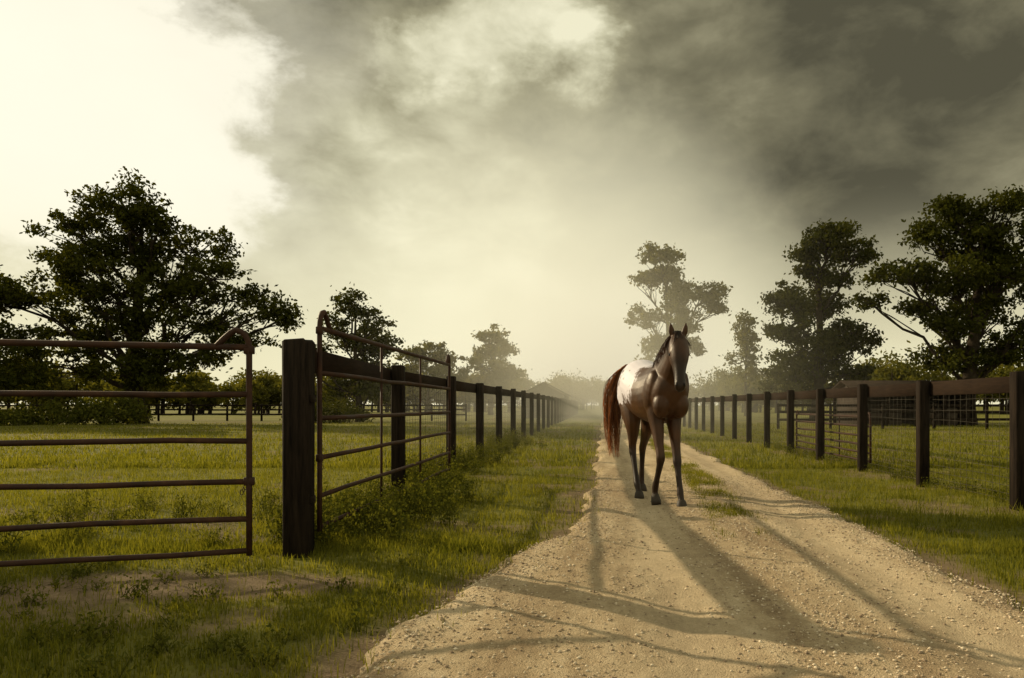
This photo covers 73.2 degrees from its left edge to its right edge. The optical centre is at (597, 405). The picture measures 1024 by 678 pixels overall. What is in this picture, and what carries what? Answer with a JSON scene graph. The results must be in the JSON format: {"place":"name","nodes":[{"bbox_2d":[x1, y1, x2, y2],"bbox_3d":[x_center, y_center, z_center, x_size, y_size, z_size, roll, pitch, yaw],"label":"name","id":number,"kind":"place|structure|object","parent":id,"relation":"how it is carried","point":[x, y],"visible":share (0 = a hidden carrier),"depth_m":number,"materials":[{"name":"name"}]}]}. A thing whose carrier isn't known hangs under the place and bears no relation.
{"place":"outdoors","nodes":[
{"label":"outdoors","id":0,"kind":"place"},
{"bbox_2d":[0,405,1023,677],"bbox_3d":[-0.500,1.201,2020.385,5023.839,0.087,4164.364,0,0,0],"label":"ground","id":1,"kind":"structure","parent":0,"point":[324,661],"depth_m":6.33,"materials":[{"name":"green plant"}]},
{"bbox_2d":[0,264,64,401],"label":"oak tree","id":2,"kind":"object","parent":1,"relation":"on","point":[14,373],"visible":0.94,"depth_m":40.89,"materials":[{"name":"green plant"}]},
{"bbox_2d":[0,399,94,425],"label":"shrub","id":3,"kind":"object","parent":1,"relation":"on","point":[24,415],"visible":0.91,"depth_m":40.38,"materials":[{"name":"green plant"}]},
{"bbox_2d":[57,389,155,424],"bbox_3d":[-30.036,0.298,42.139,5.570,2.690,4.590,0,0,0],"label":"shrub","id":4,"kind":"object","parent":1,"relation":"on","point":[102,412],"visible":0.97,"depth_m":41.19,"materials":[{"name":"green plant"}]},
{"bbox_2d":[0,327,254,566],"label":"pipe gate","id":5,"kind":"structure","parent":1,"relation":"on","point":[248,349],"depth_m":4.83,"materials":[{"name":"brown metal"}]},
{"bbox_2d":[0,166,307,422],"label":"oak tree","id":6,"kind":"object","parent":1,"relation":"on","point":[139,369],"visible":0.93,"depth_m":44.00,"materials":[{"name":"green plant"}]},
{"bbox_2d":[0,404,466,420],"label":"paddock fence","id":7,"kind":"object","parent":1,"relation":"on","point":[261,410],"visible":0.33,"depth_m":51.90,"materials":[{"name":"brown wood"}]},
{"bbox_2d":[282,338,315,558],"bbox_3d":[-2.364,0.391,5.420,0.228,1.832,0.210,0,0,0],"label":"gate post","id":8,"kind":"object","parent":1,"relation":"on","point":[298,440],"visible":0.83,"depth_m":5.32,"materials":[{"name":"brown wood"}]},
{"bbox_2d":[316,310,450,531],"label":"pipe gate","id":9,"kind":"structure","parent":8,"relation":"attached to","point":[320,331],"depth_m":6.75,"materials":[{"name":"brown metal"}]},
{"bbox_2d":[279,392,374,422],"bbox_3d":[-18.094,0.281,46.044,6.207,2.320,4.671,0,0,-24],"label":"shrub","id":10,"kind":"object","parent":1,"relation":"on","point":[338,408],"visible":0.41,"depth_m":45.91,"materials":[{"name":"green plant"}]},
{"bbox_2d":[315,282,406,421],"bbox_3d":[-17.954,-3.525,49.513,8.770,10.082,6.751,0,0,0],"label":"oak tree","id":11,"kind":"object","parent":1,"relation":"on","point":[365,352],"visible":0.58,"depth_m":48.60,"materials":[{"name":"green plant"}]},
{"bbox_2d":[392,340,466,411],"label":"cottonwood tree","id":12,"kind":"object","parent":1,"relation":"on","point":[438,369],"visible":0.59,"depth_m":81.12,"materials":[{"name":"green plant"}]},
{"bbox_2d":[315,349,577,491],"bbox_3d":[-2.576,0.387,48.630,0.390,1.840,86.205,0,0,0],"label":"board fence","id":13,"kind":"object","parent":1,"relation":"on","point":[564,409],"visible":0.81,"depth_m":12.32,"materials":[{"name":"brown wood"}]},
{"bbox_2d":[457,323,528,414],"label":"cottonwood tree","id":14,"kind":"object","parent":1,"relation":"on","point":[499,371],"visible":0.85,"depth_m":82.75,"materials":[{"name":"green plant"}]},
{"bbox_2d":[2,365,996,407],"bbox_3d":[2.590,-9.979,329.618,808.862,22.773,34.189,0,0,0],"label":"distant forest","id":15,"kind":"object","parent":1,"relation":"on","point":[516,384],"visible":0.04,"depth_m":327.34,"materials":[{"name":"green plant"}]},
{"bbox_2d":[0,427,1008,677],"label":"roadside weeds","id":16,"kind":"object","parent":1,"relation":"on","point":[394,509],"visible":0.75,"depth_m":6.35,"materials":[{"name":"green plant"}]},
{"bbox_2d":[0,340,1023,413],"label":"distant trees","id":17,"kind":"object","parent":1,"relation":"on","point":[266,390],"visible":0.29,"depth_m":95.72,"materials":[{"name":"green plant"}]},
{"bbox_2d":[603,323,691,506],"bbox_3d":[0.675,0.145,8.442,0.730,2.114,2.468,0,0,-13],"label":"horse","id":18,"kind":"object","parent":1,"relation":"on","point":[651,396],"visible":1,"depth_m":7.97},
{"bbox_2d":[623,241,732,361],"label":"sycamore tree","id":19,"kind":"object","parent":1,"relation":"on","point":[677,292],"visible":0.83,"depth_m":71.28,"materials":[{"name":"green plant"}]},
{"bbox_2d":[718,308,769,415],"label":"sycamore tree","id":20,"kind":"object","parent":1,"relation":"on","point":[747,336],"visible":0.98,"depth_m":74.90,"materials":[{"name":"green plant"}]},
{"bbox_2d":[753,217,887,417],"bbox_3d":[16.496,-5.852,49.796,9.894,14.803,7.719,0,0,0],"label":"oak tree","id":21,"kind":"object","parent":1,"relation":"on","point":[821,361],"visible":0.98,"depth_m":49.19,"materials":[{"name":"green plant"}]},
{"bbox_2d":[795,410,871,462],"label":"pipe gate","id":22,"kind":"structure","parent":1,"relation":"on","point":[854,434],"depth_m":14.30,"materials":[{"name":"brown metal"}]},
{"bbox_2d":[681,371,1023,510],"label":"board fence","id":23,"kind":"object","parent":1,"relation":"on","point":[1011,384],"visible":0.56,"depth_m":11.22,"materials":[{"name":"brown wood"}]},
{"bbox_2d":[777,404,1008,429],"bbox_3d":[28.500,0.600,33.996,39.120,1.360,0.217,0,0,0],"label":"paddock fence","id":24,"kind":"object","parent":1,"relation":"on","point":[882,412],"visible":0.77,"depth_m":33.90,"materials":[{"name":"brown wood"}]},
{"bbox_2d":[832,380,974,425],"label":"horse shed","id":25,"kind":"structure","parent":1,"relation":"on","point":[948,399],"depth_m":40.40,"materials":[{"name":"brown wood"}]},
{"bbox_2d":[848,184,1023,424],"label":"oak tree","id":26,"kind":"object","parent":1,"relation":"on","point":[994,259],"visible":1,"depth_m":41.53,"materials":[{"name":"green plant"}]},
{"bbox_2d":[0,0,1023,404],"label":"sky","id":27,"kind":"structure","parent":0,"point":[467,166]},
{"bbox_2d":[526,382,571,417],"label":"barn","id":28,"kind":"structure","parent":0,"point":[544,388],"depth_m":62.59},
{"bbox_2d":[340,419,1023,677],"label":"gravel road","id":29,"kind":"structure","parent":0,"point":[680,665],"depth_m":3.90,"materials":[{"name":"beige gravel"}]}
]}

